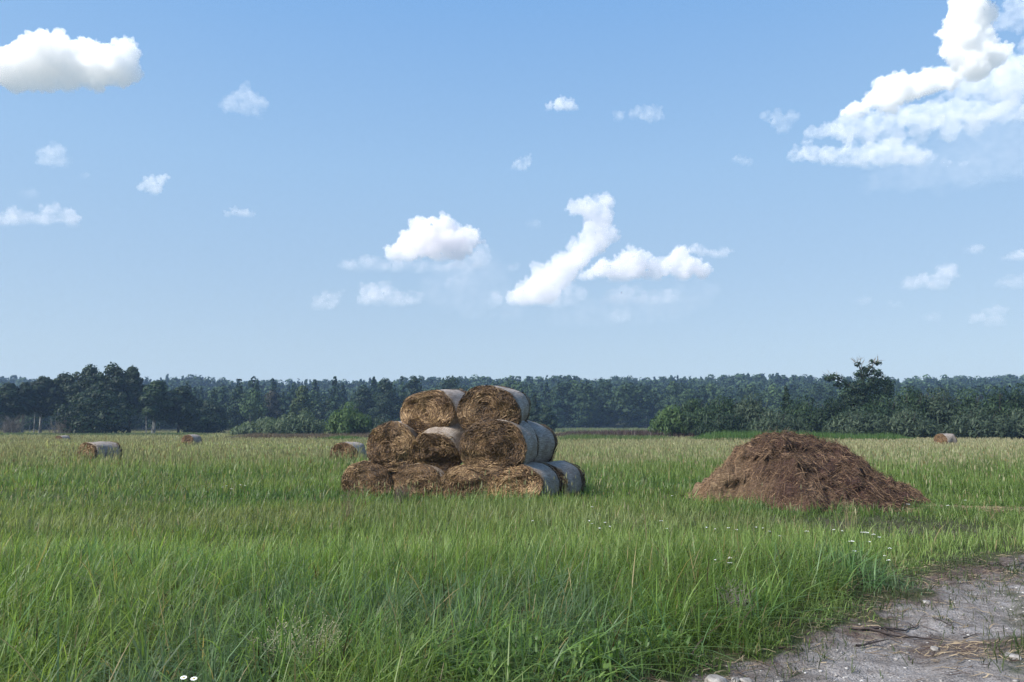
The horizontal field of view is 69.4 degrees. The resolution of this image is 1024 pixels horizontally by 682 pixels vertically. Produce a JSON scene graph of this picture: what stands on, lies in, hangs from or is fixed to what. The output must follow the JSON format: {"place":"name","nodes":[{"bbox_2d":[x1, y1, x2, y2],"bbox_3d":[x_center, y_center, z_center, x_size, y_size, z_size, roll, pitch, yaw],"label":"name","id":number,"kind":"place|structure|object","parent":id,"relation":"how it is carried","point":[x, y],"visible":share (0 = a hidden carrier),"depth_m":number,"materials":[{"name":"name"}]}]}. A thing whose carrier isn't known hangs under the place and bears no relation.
{"place":"outdoors","nodes":[
{"label":"outdoors","id":0,"kind":"place"},
{"bbox_2d":[0,420,1023,681],"bbox_3d":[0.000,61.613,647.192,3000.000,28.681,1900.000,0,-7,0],"label":"ground","id":1,"kind":"structure","parent":0,"point":[930,670],"depth_m":6.76,"materials":[{"name":"soil"}]},
{"bbox_2d":[0,414,29,432],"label":"bare shrub","id":2,"kind":"object","parent":1,"relation":"on","point":[12,427],"visible":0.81,"depth_m":139.86,"materials":[{"name":"grey plant"}]},
{"bbox_2d":[0,381,30,428],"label":"grove tree","id":3,"kind":"object","parent":1,"relation":"on","point":[8,394],"visible":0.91,"depth_m":148.24,"materials":[{"name":"green plant"}]},
{"bbox_2d":[11,382,43,431],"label":"grove tree","id":4,"kind":"object","parent":1,"relation":"on","point":[29,406],"visible":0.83,"depth_m":150.89,"materials":[{"name":"green plant"}]},
{"bbox_2d":[29,376,64,432],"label":"grove tree","id":5,"kind":"object","parent":1,"relation":"on","point":[41,384],"visible":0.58,"depth_m":156.19,"materials":[{"name":"green plant"}]},
{"bbox_2d":[42,371,83,433],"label":"grove tree","id":6,"kind":"object","parent":1,"relation":"on","point":[62,380],"visible":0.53,"depth_m":157.69,"materials":[{"name":"green plant"}]},
{"bbox_2d":[55,435,70,439],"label":"hay bale","id":7,"kind":"object","parent":1,"relation":"on","point":[63,436],"visible":0.33,"depth_m":87.01,"materials":[{"name":"plastic"}]},
{"bbox_2d":[44,413,83,433],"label":"bare shrub","id":8,"kind":"object","parent":1,"relation":"on","point":[62,427],"visible":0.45,"depth_m":139.52,"materials":[{"name":"grey plant"}]},
{"bbox_2d":[63,364,108,421],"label":"grove tree","id":9,"kind":"object","parent":1,"relation":"on","point":[87,378],"visible":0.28,"depth_m":156.06,"materials":[{"name":"green plant"}]},
{"bbox_2d":[50,386,137,433],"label":"bush","id":10,"kind":"object","parent":1,"relation":"on","point":[90,408],"visible":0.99,"depth_m":139.26,"materials":[{"name":"green plant"}]},
{"bbox_2d":[76,441,121,460],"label":"hay bale","id":11,"kind":"object","parent":1,"relation":"on","point":[93,447],"visible":0.39,"depth_m":31.48,"materials":[{"name":"plastic"}]},
{"bbox_2d":[0,432,218,435],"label":"reed strip","id":12,"kind":"object","parent":1,"relation":"on","point":[109,434],"visible":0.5,"depth_m":129.46,"materials":[{"name":"beige plant"}]},
{"bbox_2d":[86,362,139,431],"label":"grove tree","id":13,"kind":"object","parent":1,"relation":"on","point":[116,380],"visible":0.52,"depth_m":154.04,"materials":[{"name":"green plant"}]},
{"bbox_2d":[117,365,149,432],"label":"grove tree","id":14,"kind":"object","parent":1,"relation":"on","point":[133,375],"visible":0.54,"depth_m":161.10,"materials":[{"name":"green plant"}]},
{"bbox_2d":[135,380,174,432],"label":"grove tree","id":15,"kind":"object","parent":1,"relation":"on","point":[149,407],"visible":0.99,"depth_m":154.00,"materials":[{"name":"green plant"}]},
{"bbox_2d":[155,386,203,432],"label":"grove tree","id":16,"kind":"object","parent":1,"relation":"on","point":[183,409],"visible":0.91,"depth_m":157.95,"materials":[{"name":"green plant"}]},
{"bbox_2d":[181,434,202,444],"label":"hay bale","id":17,"kind":"object","parent":1,"relation":"on","point":[190,438],"visible":0.59,"depth_m":64.98,"materials":[{"name":"plant"}]},
{"bbox_2d":[180,409,210,432],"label":"grove tree","id":18,"kind":"object","parent":1,"relation":"on","point":[199,425],"visible":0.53,"depth_m":165.76,"materials":[{"name":"green plant"}]},
{"bbox_2d":[197,399,231,432],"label":"grove tree","id":19,"kind":"object","parent":1,"relation":"on","point":[214,424],"visible":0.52,"depth_m":173.06,"materials":[{"name":"green plant"}]},
{"bbox_2d":[229,421,263,434],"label":"willow bush","id":20,"kind":"object","parent":1,"relation":"on","point":[245,428],"visible":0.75,"depth_m":125.64,"materials":[{"name":"green plant"}]},
{"bbox_2d":[229,393,268,427],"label":"forest edge tree","id":21,"kind":"object","parent":1,"relation":"on","point":[244,397],"visible":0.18,"depth_m":212.30,"materials":[{"name":"green plant"}]},
{"bbox_2d":[253,416,280,432],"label":"willow bush","id":22,"kind":"object","parent":1,"relation":"on","point":[263,421],"visible":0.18,"depth_m":128.23,"materials":[{"name":"green plant"}]},
{"bbox_2d":[262,390,288,420],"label":"forest edge tree","id":23,"kind":"object","parent":1,"relation":"on","point":[273,404],"visible":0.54,"depth_m":219.32,"materials":[{"name":"green plant"}]},
{"bbox_2d":[241,619,310,676],"bbox_3d":[-1.648,2.208,5.220,0.529,0.424,0.236,3,-7,-22],"label":"dry weed","id":24,"kind":"object","parent":1,"relation":"on","point":[273,646],"visible":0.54,"depth_m":5.18,"materials":[{"name":"green"}]},
{"bbox_2d":[260,414,309,434],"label":"willow bush","id":25,"kind":"object","parent":1,"relation":"on","point":[284,425],"visible":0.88,"depth_m":124.45,"materials":[{"name":"green plant"}]},
{"bbox_2d":[226,432,369,438],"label":"herb strip","id":26,"kind":"object","parent":1,"relation":"on","point":[277,435],"visible":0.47,"depth_m":100.97,"materials":[{"name":"green plant"}]},
{"bbox_2d":[288,385,316,417],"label":"forest edge tree","id":27,"kind":"object","parent":1,"relation":"on","point":[302,400],"visible":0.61,"depth_m":202.98,"materials":[{"name":"green plant"}]},
{"bbox_2d":[293,411,326,433],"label":"willow bush","id":28,"kind":"object","parent":1,"relation":"on","point":[317,427],"visible":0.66,"depth_m":126.60,"materials":[{"name":"green plant"}]},
{"bbox_2d":[276,605,357,676],"bbox_3d":[-1.352,2.118,5.138,0.496,0.570,0.396,4,-8,-34],"label":"dry weed","id":29,"kind":"object","parent":1,"relation":"on","point":[329,639],"visible":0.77,"depth_m":5.10,"materials":[{"name":"beige"}]},
{"bbox_2d":[315,397,343,430],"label":"forest edge tree","id":30,"kind":"object","parent":1,"relation":"on","point":[323,405],"visible":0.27,"depth_m":227.47,"materials":[{"name":"green plant"}]},
{"bbox_2d":[318,434,366,439],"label":"reed strip","id":31,"kind":"object","parent":1,"relation":"on","point":[342,437],"visible":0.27,"depth_m":87.07,"materials":[{"name":"green plant"}]},
{"bbox_2d":[324,401,372,434],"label":"round bush","id":32,"kind":"object","parent":1,"relation":"on","point":[345,422],"visible":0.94,"depth_m":117.78,"materials":[{"name":"green plant"}]},
{"bbox_2d":[330,442,368,461],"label":"hay bale","id":33,"kind":"object","parent":1,"relation":"on","point":[344,447],"visible":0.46,"depth_m":32.14,"materials":[{"name":"plant"}]},
{"bbox_2d":[339,480,365,524],"bbox_3d":[-2.923,2.949,13.489,0.504,0.801,0.456,2,-7,-18],"label":"dry weed","id":34,"kind":"object","parent":1,"relation":"on","point":[349,503],"visible":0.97,"depth_m":13.53,"materials":[{"name":"green"}]},
{"bbox_2d":[348,385,379,419],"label":"forest edge tree","id":35,"kind":"object","parent":1,"relation":"on","point":[362,396],"visible":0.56,"depth_m":222.62,"materials":[{"name":"green plant"}]},
{"bbox_2d":[341,460,392,496],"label":"hay bale","id":36,"kind":"object","parent":1,"relation":"on","point":[369,474],"visible":0.52,"depth_m":18.76,"materials":[{"name":"plant"}]},
{"bbox_2d":[366,421,417,472],"bbox_3d":[-2.844,2.712,19.241,1.451,1.333,1.525,-2,-7,20],"label":"hay bale","id":37,"kind":"object","parent":36,"relation":"on","point":[389,445],"visible":0.73,"depth_m":18.60,"materials":[{"name":"plant"}]},
{"bbox_2d":[354,416,389,433],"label":"round bush","id":38,"kind":"object","parent":1,"relation":"on","point":[377,422],"visible":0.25,"depth_m":119.60,"materials":[{"name":"green plant"}]},
{"bbox_2d":[368,377,404,421],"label":"forest edge tree","id":39,"kind":"object","parent":1,"relation":"on","point":[383,405],"visible":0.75,"depth_m":217.87,"materials":[{"name":"green plant"}]},
{"bbox_2d":[392,485,413,502],"bbox_3d":[-2.429,3.471,16.642,0.537,0.502,0.518,0,-7,0],"label":"dry weed","id":40,"kind":"object","parent":1,"relation":"on","point":[401,493],"visible":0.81,"depth_m":16.63,"materials":[{"name":"green"}]},
{"bbox_2d":[399,375,419,415],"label":"forest edge tree","id":41,"kind":"object","parent":1,"relation":"on","point":[413,380],"visible":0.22,"depth_m":223.99,"materials":[{"name":"green plant"}]},
{"bbox_2d":[390,463,444,497],"bbox_3d":[-2.140,3.556,18.833,1.874,0.948,1.508,-3,-7,26],"label":"hay bale","id":42,"kind":"object","parent":1,"relation":"on","point":[425,475],"visible":0.53,"depth_m":18.21,"materials":[{"name":"plant"}]},
{"bbox_2d":[411,422,465,472],"bbox_3d":[-1.637,2.578,18.716,1.401,1.614,1.691,-3,-7,27],"label":"hay bale","id":43,"kind":"object","parent":42,"relation":"on","point":[438,447],"visible":0.71,"depth_m":18.16,"materials":[{"name":"plant"}]},
{"bbox_2d":[400,389,465,434],"bbox_3d":[-1.884,1.841,19.221,1.713,1.244,1.570,-3,-7,25],"label":"hay bale","id":44,"kind":"object","parent":43,"relation":"on","point":[421,412],"visible":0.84,"depth_m":18.62,"materials":[{"name":"plant"}]},
{"bbox_2d":[439,375,464,390],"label":"forest edge tree","id":45,"kind":"object","parent":1,"relation":"on","point":[449,385],"visible":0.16,"depth_m":226.55,"materials":[{"name":"green plant"}]},
{"bbox_2d":[437,464,489,500],"bbox_3d":[-0.835,3.485,18.224,1.703,0.953,1.512,-2,-7,21],"label":"hay bale","id":46,"kind":"object","parent":1,"relation":"on","point":[455,475],"visible":0.48,"depth_m":17.66,"materials":[{"name":"plant"}]},
{"bbox_2d":[0,444,1023,681],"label":"grass","id":47,"kind":"structure","parent":1,"relation":"on","point":[377,509],"depth_m":8.44,"materials":[{"name":"green plant"}]},
{"bbox_2d":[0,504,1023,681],"bbox_3d":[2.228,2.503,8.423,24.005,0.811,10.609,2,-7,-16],"label":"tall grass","id":48,"kind":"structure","parent":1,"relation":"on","point":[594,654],"depth_m":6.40,"materials":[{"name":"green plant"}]},
{"bbox_2d":[0,373,1023,431],"bbox_3d":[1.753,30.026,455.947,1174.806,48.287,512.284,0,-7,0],"label":"forest","id":49,"kind":"object","parent":1,"relation":"on","point":[575,401],"visible":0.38,"depth_m":293.52,"materials":[{"name":"green plant"}]},
{"bbox_2d":[0,429,1023,551],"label":"seed heads","id":50,"kind":"object","parent":1,"relation":"on","point":[67,454],"visible":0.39,"depth_m":32.58,"materials":[{"name":"beige plant"}]},
{"bbox_2d":[487,461,560,500],"bbox_3d":[0.261,3.407,17.750,1.553,1.006,1.510,-3,-7,25],"label":"hay bale","id":51,"kind":"object","parent":1,"relation":"on","point":[539,473],"visible":0.71,"depth_m":17.17,"materials":[{"name":"plant"}]},
{"bbox_2d":[459,419,539,474],"bbox_3d":[-0.284,2.540,18.041,1.725,1.392,1.519,-2,-7,17],"label":"hay bale","id":52,"kind":"object","parent":51,"relation":"on","point":[491,446],"visible":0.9,"depth_m":17.44,"materials":[{"name":"plant"}]},
{"bbox_2d":[456,385,530,429],"bbox_3d":[-0.412,1.758,18.492,1.637,1.359,1.538,-2,-7,16],"label":"hay bale","id":53,"kind":"object","parent":52,"relation":"on","point":[480,403],"visible":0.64,"depth_m":17.88,"materials":[{"name":"plant"}]},
{"bbox_2d":[527,392,540,422],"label":"forest edge tree","id":54,"kind":"object","parent":1,"relation":"on","point":[534,413],"visible":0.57,"depth_m":188.44,"materials":[{"name":"green plant"}]},
{"bbox_2d":[538,405,557,430],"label":"forest edge tree","id":55,"kind":"object","parent":1,"relation":"on","point":[548,417],"visible":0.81,"depth_m":185.66,"materials":[{"name":"green plant"}]},
{"bbox_2d":[538,460,585,494],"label":"hay bale","id":56,"kind":"object","parent":1,"relation":"on","point":[563,467],"visible":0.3,"depth_m":18.57,"materials":[{"name":"plastic"}]},
{"bbox_2d":[527,420,558,461],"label":"hay bale","id":57,"kind":"object","parent":56,"relation":"on","point":[547,440],"visible":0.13,"depth_m":19.00,"materials":[{"name":"plastic"}]},
{"bbox_2d":[553,427,649,432],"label":"reed strip","id":58,"kind":"object","parent":1,"relation":"on","point":[565,429],"visible":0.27,"depth_m":193.41,"materials":[{"name":"green plant"}]},
{"bbox_2d":[557,433,680,441],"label":"reed strip","id":59,"kind":"object","parent":1,"relation":"on","point":[599,436],"visible":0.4,"depth_m":84.85,"materials":[{"name":"green plant"}]},
{"bbox_2d":[556,428,698,437],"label":"herb strip","id":60,"kind":"object","parent":1,"relation":"on","point":[619,432],"visible":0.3,"depth_m":110.28,"materials":[{"name":"green plant"}]},
{"bbox_2d":[647,405,694,436],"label":"thicket bush","id":61,"kind":"object","parent":1,"relation":"on","point":[663,422],"visible":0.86,"depth_m":110.21,"materials":[{"name":"green plant"}]},
{"bbox_2d":[669,397,705,434],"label":"thicket bush","id":62,"kind":"object","parent":1,"relation":"on","point":[688,409],"visible":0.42,"depth_m":110.14,"materials":[{"name":"green plant"}]},
{"bbox_2d":[704,674,726,681],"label":"stone","id":63,"kind":"object","parent":1,"relation":"on","point":[713,678],"visible":1,"depth_m":5.24,"materials":[{"name":"grey stone"}]},
{"bbox_2d":[691,395,750,433],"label":"thicket bush","id":64,"kind":"object","parent":1,"relation":"on","point":[708,412],"visible":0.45,"depth_m":106.62,"materials":[{"name":"green plant"}]},
{"bbox_2d":[693,410,750,435],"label":"thicket bush","id":65,"kind":"object","parent":1,"relation":"on","point":[730,422],"visible":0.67,"depth_m":100.81,"materials":[{"name":"green plant"}]},
{"bbox_2d":[731,677,739,681],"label":"stone","id":66,"kind":"object","parent":1,"relation":"on","point":[736,678],"visible":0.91,"depth_m":5.33,"materials":[{"name":"grey stone"}]},
{"bbox_2d":[715,579,755,625],"bbox_3d":[2.084,2.388,6.805,0.357,0.412,0.317,-5,-8,39],"label":"dry weed","id":67,"kind":"object","parent":1,"relation":"on","point":[737,596],"visible":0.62,"depth_m":6.79,"materials":[{"name":"green"}]},
{"bbox_2d":[739,677,752,681],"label":"stone","id":68,"kind":"object","parent":1,"relation":"on","point":[744,679],"visible":0.93,"depth_m":5.34,"materials":[{"name":"grey stone"}]},
{"bbox_2d":[730,392,773,426],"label":"thicket bush","id":69,"kind":"object","parent":1,"relation":"on","point":[749,411],"visible":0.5,"depth_m":104.20,"materials":[{"name":"green plant"}]},
{"bbox_2d":[743,407,812,432],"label":"thicket bush","id":70,"kind":"object","parent":1,"relation":"on","point":[775,424],"visible":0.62,"depth_m":96.01,"materials":[{"name":"green plant"}]},
{"bbox_2d":[778,385,792,420],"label":"pointed tree","id":71,"kind":"object","parent":1,"relation":"on","point":[785,398],"visible":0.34,"depth_m":107.57,"materials":[{"name":"green plant"}]},
{"bbox_2d":[685,429,915,441],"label":"reed strip","id":72,"kind":"object","parent":1,"relation":"on","point":[723,434],"visible":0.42,"depth_m":85.10,"materials":[{"name":"green plant"}]},
{"bbox_2d":[782,395,823,432],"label":"thicket bush","id":73,"kind":"object","parent":1,"relation":"on","point":[804,412],"visible":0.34,"depth_m":102.43,"materials":[{"name":"green plant"}]},
{"bbox_2d":[675,422,933,512],"bbox_3d":[6.930,2.932,16.876,5.732,2.193,4.800,0,-7,0],"label":"dung heap","id":74,"kind":"object","parent":1,"relation":"on","point":[784,467],"visible":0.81,"depth_m":16.29,"materials":[{"name":"plant"}]},
{"bbox_2d":[619,503,1023,681],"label":"straw litter","id":75,"kind":"object","parent":1,"relation":"on","point":[937,645],"visible":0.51,"depth_m":6.42,"materials":[{"name":"beige plant"}]},
{"bbox_2d":[810,397,851,434],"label":"thicket bush","id":76,"kind":"object","parent":1,"relation":"on","point":[829,412],"visible":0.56,"depth_m":99.74,"materials":[{"name":"green plant"}]},
{"bbox_2d":[830,501,862,530],"bbox_3d":[5.706,2.954,12.598,0.480,0.562,0.349,0,-7,0],"label":"dry weed","id":77,"kind":"object","parent":1,"relation":"on","point":[847,516],"visible":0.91,"depth_m":12.59,"materials":[{"name":"green"}]},
{"bbox_2d":[822,408,890,435],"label":"thicket bush","id":78,"kind":"object","parent":1,"relation":"on","point":[853,422],"visible":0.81,"depth_m":92.19,"materials":[{"name":"green plant"}]},
{"bbox_2d":[822,356,895,413],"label":"dead topped tree","id":79,"kind":"object","parent":1,"relation":"on","point":[863,393],"visible":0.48,"depth_m":102.53,"materials":[{"name":"green plant"}]},
{"bbox_2d":[855,639,888,646],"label":"fallen branch","id":80,"kind":"object","parent":1,"relation":"on","point":[867,643],"visible":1,"depth_m":6.34,"materials":[{"name":"brown wood"}]},
{"bbox_2d":[855,393,906,423],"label":"thicket bush","id":81,"kind":"object","parent":1,"relation":"on","point":[879,408],"visible":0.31,"depth_m":97.59,"materials":[{"name":"green plant"}]},
{"bbox_2d":[862,623,918,630],"bbox_3d":[3.483,2.616,6.744,0.781,0.074,0.133,4,-8,-30],"label":"fallen branch","id":82,"kind":"object","parent":1,"relation":"on","point":[898,629],"visible":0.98,"depth_m":6.71,"materials":[{"name":"brown wood"}]},
{"bbox_2d":[849,626,941,639],"bbox_3d":[3.426,2.609,6.604,0.805,0.109,0.088,0,-7,2],"label":"fallen branch","id":83,"kind":"object","parent":1,"relation":"on","point":[869,628],"visible":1,"depth_m":6.58,"materials":[{"name":"brown wood"}]},
{"bbox_2d":[878,406,942,437],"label":"thicket bush","id":84,"kind":"object","parent":1,"relation":"on","point":[916,424],"visible":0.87,"depth_m":91.02,"materials":[{"name":"green plant"}]},
{"bbox_2d":[885,386,944,428],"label":"thicket bush","id":85,"kind":"object","parent":1,"relation":"on","point":[908,402],"visible":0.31,"depth_m":98.72,"materials":[{"name":"green plant"}]},
{"bbox_2d":[930,646,938,651],"bbox_3d":[3.553,2.587,6.213,0.071,0.038,0.094,-4,-8,32],"label":"stone","id":86,"kind":"object","parent":1,"relation":"on","point":[934,648],"visible":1,"depth_m":6.19,"materials":[{"name":"grey stone"}]},
{"bbox_2d":[916,386,962,433],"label":"thicket bush","id":87,"kind":"object","parent":1,"relation":"on","point":[937,402],"visible":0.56,"depth_m":97.58,"materials":[{"name":"green plant"}]},
{"bbox_2d":[933,433,956,444],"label":"hay bale","id":88,"kind":"object","parent":1,"relation":"on","point":[941,438],"visible":0.6,"depth_m":61.98,"materials":[{"name":"plant"}]},
{"bbox_2d":[936,387,992,437],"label":"thicket bush","id":89,"kind":"object","parent":1,"relation":"on","point":[970,403],"visible":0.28,"depth_m":97.12,"materials":[{"name":"green plant"}]},
{"bbox_2d":[937,405,1015,440],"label":"thicket bush","id":90,"kind":"object","parent":1,"relation":"on","point":[972,425],"visible":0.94,"depth_m":88.83,"materials":[{"name":"green plant"}]},
{"bbox_2d":[969,385,1023,415],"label":"thicket bush","id":91,"kind":"object","parent":1,"relation":"on","point":[996,407],"visible":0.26,"depth_m":95.86,"materials":[{"name":"green plant"}]},
{"bbox_2d":[981,561,1023,566],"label":"fallen branch","id":92,"kind":"object","parent":1,"relation":"on","point":[1003,564],"visible":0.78,"depth_m":9.72,"materials":[{"name":"grey wood"}]},
{"bbox_2d":[987,407,1023,438],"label":"thicket bush","id":93,"kind":"object","parent":1,"relation":"on","point":[1017,417],"visible":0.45,"depth_m":89.14,"materials":[{"name":"green plant"}]},
{"bbox_2d":[998,382,1023,414],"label":"thicket bush","id":94,"kind":"object","parent":1,"relation":"on","point":[1014,396],"visible":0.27,"depth_m":96.57,"materials":[{"name":"green plant"}]},
{"bbox_2d":[1004,652,1021,660],"bbox_3d":[4.031,2.547,5.957,0.127,0.058,0.099,-4,-8,31],"label":"stone","id":95,"kind":"object","parent":1,"relation":"on","point":[1014,656],"visible":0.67,"depth_m":5.92,"materials":[{"name":"grey stone"}]},
{"bbox_2d":[0,430,1023,472],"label":"meadow grass","id":96,"kind":"structure","parent":0,"point":[598,452],"depth_m":41.60,"materials":[{"name":"green plant"}]},
{"bbox_2d":[0,0,1023,384],"label":"sky","id":97,"kind":"structure","parent":0,"point":[350,190],"materials":[{"name":"blue"}]},
{"bbox_2d":[696,570,1023,681],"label":"gravel","id":98,"kind":"structure","parent":0,"point":[940,680],"depth_m":5.94,"materials":[{"name":"grey gravel"}]}
]}

